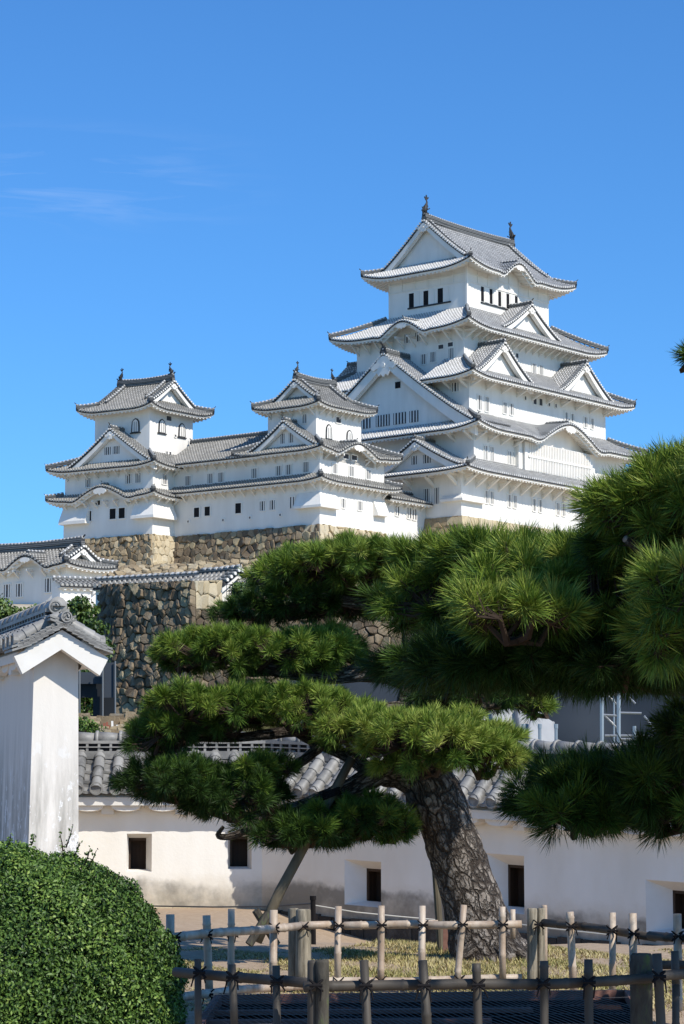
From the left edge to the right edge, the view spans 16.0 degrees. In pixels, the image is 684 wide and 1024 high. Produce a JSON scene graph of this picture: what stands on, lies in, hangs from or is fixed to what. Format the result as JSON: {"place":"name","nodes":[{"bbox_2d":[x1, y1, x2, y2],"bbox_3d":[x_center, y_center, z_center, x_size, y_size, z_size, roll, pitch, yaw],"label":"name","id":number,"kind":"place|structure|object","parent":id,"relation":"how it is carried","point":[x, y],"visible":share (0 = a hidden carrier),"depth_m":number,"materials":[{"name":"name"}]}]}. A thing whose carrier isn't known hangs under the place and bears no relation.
{"place":"outdoors","nodes":[
{"label":"outdoors","id":0,"kind":"place"},
{"bbox_2d":[0,0,683,543],"label":"sky","id":1,"kind":"structure","parent":0,"point":[204,188],"materials":[{"name":"blue"}]},
{"bbox_2d":[5,602,683,1023],"bbox_3d":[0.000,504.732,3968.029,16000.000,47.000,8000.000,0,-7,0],"label":"ground","id":2,"kind":"structure","parent":0,"point":[187,918],"depth_m":19.41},
{"bbox_2d":[0,593,22,619],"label":"leafy tree","id":3,"kind":"object","parent":2,"relation":"on","point":[6,610],"visible":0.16,"depth_m":91.69,"materials":[{"name":"green plant"}]},
{"bbox_2d":[0,597,112,910],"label":"gable ended wall","id":4,"kind":"structure","parent":2,"relation":"on","point":[50,649],"depth_m":24.00,"materials":[{"name":"paint"}]},
{"bbox_2d":[0,534,119,603],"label":"turret","id":5,"kind":"object","parent":2,"relation":"on","point":[28,570],"visible":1,"depth_m":218.20,"materials":[{"name":"tile"}]},
{"bbox_2d":[3,583,10,598],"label":"window","id":6,"kind":"structure","parent":5,"relation":"in","point":[7,586],"depth_m":219.33,"materials":[{"name":"grey"}]},
{"bbox_2d":[15,582,23,597],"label":"window","id":7,"kind":"structure","parent":5,"relation":"in","point":[19,587],"depth_m":218.58,"materials":[{"name":"grey"}]},
{"bbox_2d":[44,577,52,592],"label":"window","id":8,"kind":"structure","parent":5,"relation":"in","point":[48,581],"depth_m":216.88,"materials":[{"name":"grey"}]},
{"bbox_2d":[52,575,106,605],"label":"pent roofed wall","id":9,"kind":"structure","parent":2,"relation":"on","point":[66,588],"depth_m":206.26,"materials":[{"name":"paint"}]},
{"bbox_2d":[78,670,92,714],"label":"leafy tree","id":10,"kind":"object","parent":2,"relation":"on","point":[86,703],"visible":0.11,"depth_m":83.73,"materials":[{"name":"green plant"}]},
{"bbox_2d":[67,594,115,711],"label":"leafy tree","id":11,"kind":"object","parent":2,"relation":"on","point":[80,607],"visible":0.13,"depth_m":88.02,"materials":[{"name":"green plant"}]},
{"bbox_2d":[78,715,106,732],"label":"shrub","id":12,"kind":"object","parent":2,"relation":"on","point":[87,726],"visible":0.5,"depth_m":69.69,"materials":[{"name":"green plant"}]},
{"bbox_2d":[0,824,189,1023],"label":"clipped shrub","id":13,"kind":"object","parent":2,"relation":"on","point":[82,930],"visible":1,"depth_m":11.25,"materials":[{"name":"green plant"}]},
{"bbox_2d":[78,661,115,715],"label":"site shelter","id":14,"kind":"object","parent":2,"relation":"on","point":[100,690],"visible":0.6,"depth_m":81.95,"materials":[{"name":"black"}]},
{"bbox_2d":[78,711,138,732],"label":"rubble","id":15,"kind":"object","parent":2,"relation":"on","point":[119,720],"visible":0.27,"depth_m":76.67,"materials":[{"name":"stone"}]},
{"bbox_2d":[85,534,175,566],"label":"stone base","id":16,"kind":"object","parent":2,"relation":"on","point":[146,549],"visible":0.2,"depth_m":252.19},
{"bbox_2d":[44,362,215,538],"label":"northwest small keep","id":17,"kind":"structure","parent":16,"relation":"on","point":[118,475],"depth_m":255.58,"materials":[{"name":"paint"}]},
{"bbox_2d":[84,477,91,487],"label":"window","id":18,"kind":"structure","parent":17,"relation":"in","point":[88,483],"depth_m":256.68,"materials":[{"name":"grey"}]},
{"bbox_2d":[104,447,110,454],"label":"window","id":19,"kind":"structure","parent":17,"relation":"in","point":[107,450],"depth_m":255.55,"materials":[{"name":"grey"}]},
{"bbox_2d":[109,507,116,519],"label":"window","id":20,"kind":"structure","parent":17,"relation":"in","point":[112,511],"depth_m":254.49,"materials":[{"name":"black"}]},
{"bbox_2d":[118,507,125,519],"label":"window","id":21,"kind":"structure","parent":17,"relation":"in","point":[121,510],"depth_m":253.87,"materials":[{"name":"black"}]},
{"bbox_2d":[125,473,132,484],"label":"window","id":22,"kind":"structure","parent":17,"relation":"in","point":[128,479],"depth_m":253.87,"materials":[{"name":"grey"}]},
{"bbox_2d":[130,418,140,433],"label":"arched window","id":23,"kind":"structure","parent":17,"relation":"in","point":[135,427],"depth_m":255.55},
{"bbox_2d":[134,472,141,483],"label":"window","id":24,"kind":"structure","parent":17,"relation":"in","point":[137,478],"depth_m":253.25,"materials":[{"name":"grey"}]},
{"bbox_2d":[157,419,166,434],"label":"arched window","id":25,"kind":"structure","parent":17,"relation":"in","point":[161,426],"depth_m":256.05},
{"bbox_2d":[161,473,167,484],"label":"window","id":26,"kind":"structure","parent":17,"relation":"in","point":[164,478],"depth_m":253.56,"materials":[{"name":"grey"}]},
{"bbox_2d":[177,423,186,438],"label":"arched window","id":27,"kind":"structure","parent":17,"relation":"in","point":[181,430],"depth_m":258.37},
{"bbox_2d":[93,571,198,605],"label":"roofed wall","id":28,"kind":"structure","parent":2,"relation":"on","point":[158,577],"depth_m":147.07,"materials":[{"name":"tile"}]},
{"bbox_2d":[78,731,266,909],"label":"garden wall","id":29,"kind":"structure","parent":2,"relation":"on","point":[166,856],"depth_m":27.74,"materials":[{"name":"paint"}]},
{"bbox_2d":[102,558,259,575],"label":"stone terrace","id":30,"kind":"structure","parent":2,"relation":"on","point":[132,569],"depth_m":230.30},
{"bbox_2d":[191,563,243,600],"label":"tiled roof","id":31,"kind":"structure","parent":2,"relation":"on","point":[227,574],"depth_m":140.64,"materials":[{"name":"tile"}]},
{"bbox_2d":[90,580,401,725],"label":"rubble stone wall","id":32,"kind":"structure","parent":2,"relation":"on","point":[136,616],"depth_m":110.83,"materials":[{"name":"stone"}]},
{"bbox_2d":[228,580,290,600],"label":"dark shrub","id":33,"kind":"object","parent":2,"relation":"on","point":[237,587],"visible":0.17,"depth_m":114.50,"materials":[{"name":"green plant"}]},
{"bbox_2d":[173,524,386,586],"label":"stone base","id":34,"kind":"object","parent":2,"relation":"on","point":[249,545],"visible":0.27,"depth_m":247.77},
{"bbox_2d":[168,361,403,536],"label":"keep","id":35,"kind":"structure","parent":34,"relation":"on","point":[308,457],"depth_m":248.33,"materials":[{"name":"paint"}]},
{"bbox_2d":[184,475,191,486],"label":"window","id":36,"kind":"structure","parent":35,"relation":"in","point":[187,478],"depth_m":253.62,"materials":[{"name":"grey"}]},
{"bbox_2d":[193,506,199,517],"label":"window","id":37,"kind":"structure","parent":35,"relation":"in","point":[196,510],"depth_m":252.51,"materials":[{"name":"black"}]},
{"bbox_2d":[204,505,210,516],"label":"window","id":38,"kind":"structure","parent":35,"relation":"in","point":[207,509],"depth_m":251.65,"materials":[{"name":"black"}]},
{"bbox_2d":[206,472,213,483],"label":"window","id":39,"kind":"structure","parent":35,"relation":"in","point":[210,476],"depth_m":251.89,"materials":[{"name":"grey"}]},
{"bbox_2d":[217,471,224,482],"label":"window","id":40,"kind":"structure","parent":35,"relation":"in","point":[220,475],"depth_m":251.10,"materials":[{"name":"grey"}]},
{"bbox_2d":[234,502,241,514],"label":"window","id":41,"kind":"structure","parent":35,"relation":"in","point":[237,505],"depth_m":249.33,"materials":[{"name":"black"}]},
{"bbox_2d":[250,467,257,478],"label":"window","id":42,"kind":"structure","parent":35,"relation":"in","point":[254,471],"depth_m":248.54,"materials":[{"name":"grey"}]},
{"bbox_2d":[259,500,265,511],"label":"window","id":43,"kind":"structure","parent":35,"relation":"in","point":[262,503],"depth_m":247.45,"materials":[{"name":"grey"}]},
{"bbox_2d":[269,499,275,510],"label":"window","id":44,"kind":"structure","parent":35,"relation":"in","point":[272,502],"depth_m":246.72,"materials":[{"name":"grey"}]},
{"bbox_2d":[275,465,282,476],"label":"window","id":45,"kind":"structure","parent":35,"relation":"in","point":[278,468],"depth_m":246.72,"materials":[{"name":"grey"}]},
{"bbox_2d":[285,463,292,475],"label":"window","id":46,"kind":"structure","parent":35,"relation":"in","point":[288,467],"depth_m":245.94,"materials":[{"name":"grey"}]},
{"bbox_2d":[289,496,294,508],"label":"window","id":47,"kind":"structure","parent":35,"relation":"in","point":[291,498],"depth_m":245.28,"materials":[{"name":"grey"}]},
{"bbox_2d":[301,413,307,423],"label":"window","id":48,"kind":"structure","parent":35,"relation":"in","point":[304,419],"depth_m":246.90,"materials":[{"name":"grey"}]},
{"bbox_2d":[302,461,309,473],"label":"window","id":49,"kind":"structure","parent":35,"relation":"in","point":[305,464],"depth_m":244.74,"materials":[{"name":"grey"}]},
{"bbox_2d":[325,424,331,439],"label":"arched window","id":50,"kind":"structure","parent":35,"relation":"in","point":[328,435],"depth_m":247.32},
{"bbox_2d":[331,463,337,474],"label":"window","id":51,"kind":"structure","parent":35,"relation":"in","point":[334,466],"depth_m":245.46,"materials":[{"name":"grey"}]},
{"bbox_2d":[340,497,345,508],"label":"window","id":52,"kind":"structure","parent":35,"relation":"in","point":[342,500],"depth_m":246.00,"materials":[{"name":"grey"}]},
{"bbox_2d":[348,465,354,477],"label":"window","id":53,"kind":"structure","parent":35,"relation":"in","point":[351,469],"depth_m":247.45,"materials":[{"name":"grey"}]},
{"bbox_2d":[357,500,362,511],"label":"window","id":54,"kind":"structure","parent":35,"relation":"in","point":[359,503],"depth_m":248.05,"materials":[{"name":"grey"}]},
{"bbox_2d":[365,468,370,479],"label":"window","id":55,"kind":"structure","parent":35,"relation":"in","point":[367,471],"depth_m":249.51,"materials":[{"name":"grey"}]},
{"bbox_2d":[245,756,355,946],"bbox_3d":[-0.299,2.408,17.335,0.819,1.344,0.154,2,-8,-17],"label":"prop pole","id":56,"kind":"object","parent":2,"relation":"on","point":[334,791],"visible":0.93,"depth_m":17.26,"materials":[{"name":"brown wood"}]},
{"bbox_2d":[310,896,315,944],"bbox_3d":[-0.235,3.318,19.739,0.048,0.422,0.048,5,-9,-34],"label":"rope stake","id":57,"kind":"object","parent":2,"relation":"on","point":[313,916],"visible":0.67,"depth_m":19.73,"materials":[{"name":"black"}]},
{"bbox_2d":[151,903,310,907],"bbox_3d":[-1.262,3.493,21.773,0.179,0.146,4.567,4,-8,-29],"label":"barrier cord","id":58,"kind":"object","parent":57,"relation":"attached to","point":[228,906],"visible":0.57,"depth_m":21.52,"materials":[{"name":"grey fabric"}]},
{"bbox_2d":[316,905,434,919],"bbox_3d":[0.264,3.331,20.290,1.478,0.170,0.141,7,-10,-42],"label":"barrier cord","id":59,"kind":"object","parent":57,"relation":"attached to","point":[372,913],"visible":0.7,"depth_m":20.33,"materials":[{"name":"fabric"}]},
{"bbox_2d":[104,526,563,962],"bbox_3d":[0.016,1.753,17.839,3.231,3.446,2.656,-3,-8,19],"label":"black pine","id":60,"kind":"object","parent":2,"relation":"on","point":[423,749],"visible":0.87,"depth_m":17.52,"materials":[{"name":"green plant"}]},
{"bbox_2d":[166,905,547,1004],"bbox_3d":[-0.121,2.584,14.267,2.872,0.547,1.101,6,-9,-38],"label":"bamboo fence","id":61,"kind":"object","parent":2,"relation":"on","point":[299,925],"visible":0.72,"depth_m":14.64,"materials":[{"name":"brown wood"}]},
{"bbox_2d":[172,951,683,1023],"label":"bamboo fence","id":62,"kind":"object","parent":2,"relation":"on","point":[647,971],"visible":1,"depth_m":9.42,"materials":[{"name":"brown wood"}]},
{"bbox_2d":[202,988,653,1023],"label":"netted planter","id":63,"kind":"object","parent":2,"relation":"on","point":[611,1006],"visible":0.7,"depth_m":12.38,"materials":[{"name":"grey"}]},
{"bbox_2d":[432,873,447,952],"bbox_3d":[0.769,2.925,18.588,0.108,0.942,0.278,3,-8,-24],"label":"trunk stake","id":64,"kind":"object","parent":2,"relation":"on","point":[442,937],"visible":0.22,"depth_m":18.64,"materials":[{"name":"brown wood"}]},
{"bbox_2d":[262,910,660,945],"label":"footing stones","id":65,"kind":"object","parent":2,"relation":"on","point":[409,934],"visible":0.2,"depth_m":26.29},
{"bbox_2d":[262,737,683,944],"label":"garden wall","id":66,"kind":"structure","parent":2,"relation":"on","point":[621,878],"depth_m":25.58,"materials":[{"name":"paint"}]},
{"bbox_2d":[278,680,681,742],"bbox_3d":[4.552,5.450,59.797,12.961,2.909,0.276,-2,-8,18],"label":"site hoarding","id":67,"kind":"object","parent":2,"relation":"on","point":[577,723],"visible":0.07,"depth_m":59.37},
{"bbox_2d":[423,515,561,537],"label":"stone base","id":68,"kind":"object","parent":2,"relation":"on","point":[434,522],"visible":0.02,"depth_m":255.42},
{"bbox_2d":[385,490,432,541],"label":"gallery","id":69,"kind":"object","parent":68,"relation":"on","point":[407,511],"visible":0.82,"depth_m":254.15,"materials":[{"name":"paint"}]},
{"bbox_2d":[394,505,399,516],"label":"window","id":70,"kind":"structure","parent":69,"relation":"in","point":[396,510],"depth_m":253.25,"materials":[{"name":"grey"}]},
{"bbox_2d":[406,507,411,519],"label":"window","id":71,"kind":"structure","parent":69,"relation":"in","point":[409,509],"depth_m":254.80,"materials":[{"name":"grey"}]},
{"bbox_2d":[412,508,416,520],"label":"window","id":72,"kind":"structure","parent":69,"relation":"in","point":[414,512],"depth_m":255.49,"materials":[{"name":"grey"}]},
{"bbox_2d":[327,195,647,531],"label":"keep","id":73,"kind":"structure","parent":68,"relation":"on","point":[470,372],"depth_m":266.62,"materials":[{"name":"paint"}]},
{"bbox_2d":[361,418,369,428],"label":"window","id":74,"kind":"structure","parent":73,"relation":"in","point":[365,424],"depth_m":266.25,"materials":[{"name":"grey"}]},
{"bbox_2d":[376,414,389,426],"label":"window","id":75,"kind":"structure","parent":73,"relation":"in","point":[381,420],"depth_m":264.76,"materials":[{"name":"grey"}]},
{"bbox_2d":[393,412,405,424],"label":"window","id":76,"kind":"structure","parent":73,"relation":"in","point":[398,418],"depth_m":263.28,"materials":[{"name":"grey"}]},
{"bbox_2d":[404,333,410,343],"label":"window","id":77,"kind":"structure","parent":73,"relation":"in","point":[406,341],"depth_m":268.34,"materials":[{"name":"grey"}]},
{"bbox_2d":[409,293,413,307],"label":"window","id":78,"kind":"structure","parent":73,"relation":"in","point":[411,296],"depth_m":272.30,"materials":[{"name":"black"}]},
{"bbox_2d":[409,410,417,422],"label":"window","id":79,"kind":"structure","parent":73,"relation":"in","point":[413,415],"depth_m":262.06,"materials":[{"name":"grey"}]},
{"bbox_2d":[420,353,426,365],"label":"window","id":80,"kind":"structure","parent":73,"relation":"in","point":[423,357],"depth_m":266.51,"materials":[{"name":"grey"}]},
{"bbox_2d":[423,291,427,304],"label":"window","id":81,"kind":"structure","parent":73,"relation":"in","point":[425,293],"depth_m":271.04,"materials":[{"name":"black"}]},
{"bbox_2d":[423,455,430,462],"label":"window","id":82,"kind":"structure","parent":73,"relation":"in","point":[426,459],"depth_m":257.30,"materials":[{"name":"grey"}]},
{"bbox_2d":[423,487,430,501],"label":"window","id":83,"kind":"structure","parent":73,"relation":"in","point":[426,491],"depth_m":257.11,"materials":[{"name":"grey"}]},
{"bbox_2d":[429,350,436,362],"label":"window","id":84,"kind":"structure","parent":73,"relation":"in","point":[432,354],"depth_m":265.73,"materials":[{"name":"grey"}]},
{"bbox_2d":[433,486,439,504],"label":"window","id":85,"kind":"structure","parent":73,"relation":"in","point":[436,490],"depth_m":256.30,"materials":[{"name":"grey"}]},
{"bbox_2d":[438,288,442,302],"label":"window","id":86,"kind":"structure","parent":73,"relation":"in","point":[440,291],"depth_m":269.72,"materials":[{"name":"black"}]},
{"bbox_2d":[448,347,454,358],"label":"window","id":87,"kind":"structure","parent":73,"relation":"in","point":[451,350],"depth_m":264.11,"materials":[{"name":"grey"}]},
{"bbox_2d":[451,381,459,392],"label":"window","id":88,"kind":"structure","parent":73,"relation":"in","point":[455,386],"depth_m":260.53,"materials":[{"name":"grey"}]},
{"bbox_2d":[477,394,481,410],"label":"window","id":89,"kind":"structure","parent":73,"relation":"in","point":[479,397],"depth_m":260.53,"materials":[{"name":"grey"}]},
{"bbox_2d":[483,444,487,459],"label":"window","id":90,"kind":"structure","parent":73,"relation":"in","point":[485,447],"depth_m":258.12,"materials":[{"name":"grey"}]},
{"bbox_2d":[484,489,488,503],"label":"window","id":91,"kind":"structure","parent":73,"relation":"in","point":[486,492],"depth_m":257.55,"materials":[{"name":"grey"}]},
{"bbox_2d":[484,396,489,412],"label":"window","id":92,"kind":"structure","parent":73,"relation":"in","point":[486,398],"depth_m":261.55,"materials":[{"name":"grey"}]},
{"bbox_2d":[489,446,493,460],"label":"window","id":93,"kind":"structure","parent":73,"relation":"in","point":[491,448],"depth_m":258.94,"materials":[{"name":"grey"}]},
{"bbox_2d":[489,490,493,504],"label":"window","id":94,"kind":"structure","parent":73,"relation":"in","point":[491,493],"depth_m":258.25,"materials":[{"name":"grey"}]},
{"bbox_2d":[502,401,507,414],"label":"window","id":95,"kind":"structure","parent":73,"relation":"in","point":[504,404],"depth_m":263.98,"materials":[{"name":"grey"}]},
{"bbox_2d":[507,450,511,464],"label":"window","id":96,"kind":"structure","parent":73,"relation":"in","point":[509,453],"depth_m":261.35,"materials":[{"name":"grey"}]},
{"bbox_2d":[507,493,511,507],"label":"window","id":97,"kind":"structure","parent":73,"relation":"in","point":[509,496],"depth_m":260.65,"materials":[{"name":"grey"}]},
{"bbox_2d":[509,402,513,415],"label":"window","id":98,"kind":"structure","parent":73,"relation":"in","point":[511,405],"depth_m":264.92,"materials":[{"name":"grey"}]},
{"bbox_2d":[512,494,516,508],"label":"window","id":99,"kind":"structure","parent":73,"relation":"in","point":[514,497],"depth_m":261.29,"materials":[{"name":"grey"}]},
{"bbox_2d":[531,362,536,373],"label":"window","id":100,"kind":"structure","parent":73,"relation":"in","point":[533,365],"depth_m":272.83,"materials":[{"name":"grey"}]},
{"bbox_2d":[532,498,536,511],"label":"window","id":101,"kind":"structure","parent":73,"relation":"in","point":[534,502],"depth_m":264.18,"materials":[{"name":"grey"}]},
{"bbox_2d":[538,499,542,512],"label":"window","id":102,"kind":"structure","parent":73,"relation":"in","point":[540,501],"depth_m":265.02,"materials":[{"name":"grey"}]},
{"bbox_2d":[538,364,543,375],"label":"window","id":103,"kind":"structure","parent":73,"relation":"in","point":[540,367],"depth_m":273.83,"materials":[{"name":"grey"}]},
{"bbox_2d":[555,502,559,515],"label":"window","id":104,"kind":"structure","parent":73,"relation":"in","point":[557,504],"depth_m":267.42,"materials":[{"name":"grey"}]},
{"bbox_2d":[561,503,565,516],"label":"window","id":105,"kind":"structure","parent":73,"relation":"in","point":[563,512],"depth_m":268.34,"materials":[{"name":"grey"}]},
{"bbox_2d":[583,416,587,428],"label":"window","id":106,"kind":"structure","parent":73,"relation":"in","point":[585,419],"depth_m":275.74,"materials":[{"name":"grey"}]},
{"bbox_2d":[347,340,683,857],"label":"black pine","id":107,"kind":"object","parent":2,"relation":"on","point":[591,607],"visible":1,"depth_m":10.61,"materials":[{"name":"green plant"}]},
{"bbox_2d":[482,709,554,741],"bbox_3d":[3.516,5.479,49.271,2.278,3.899,4.884,0,-7,0],"label":"tarpaulin","id":108,"kind":"object","parent":2,"relation":"on","point":[547,731],"visible":0.05,"depth_m":49.65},
{"bbox_2d":[554,724,557,739],"bbox_3d":[4.014,5.391,45.685,0.095,2.836,0.094,5,-9,-36],"label":"pipe post","id":109,"kind":"object","parent":2,"relation":"on","point":[555,731],"visible":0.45,"depth_m":45.82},
{"bbox_2d":[522,924,622,936],"bbox_3d":[2.143,3.420,19.837,0.130,0.102,2.303,7,-10,-42],"label":"barrier cord","id":110,"kind":"object","parent":2,"relation":"on","point":[575,931],"visible":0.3,"depth_m":19.96,"materials":[{"name":"fabric"}]},
{"bbox_2d":[540,912,683,1010],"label":"bamboo fence","id":111,"kind":"object","parent":2,"relation":"on","point":[612,930],"visible":0.85,"depth_m":13.82,"materials":[{"name":"brown wood"}]},
{"bbox_2d":[600,692,655,743],"bbox_3d":[6.391,5.098,49.755,2.311,3.395,0.090,0,-7,0],"label":"scaffold","id":112,"kind":"object","parent":2,"relation":"on","point":[613,715],"visible":0.37,"depth_m":49.84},
{"bbox_2d":[180,938,683,1021],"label":"grass","id":113,"kind":"structure","parent":0,"point":[435,962],"depth_m":17.10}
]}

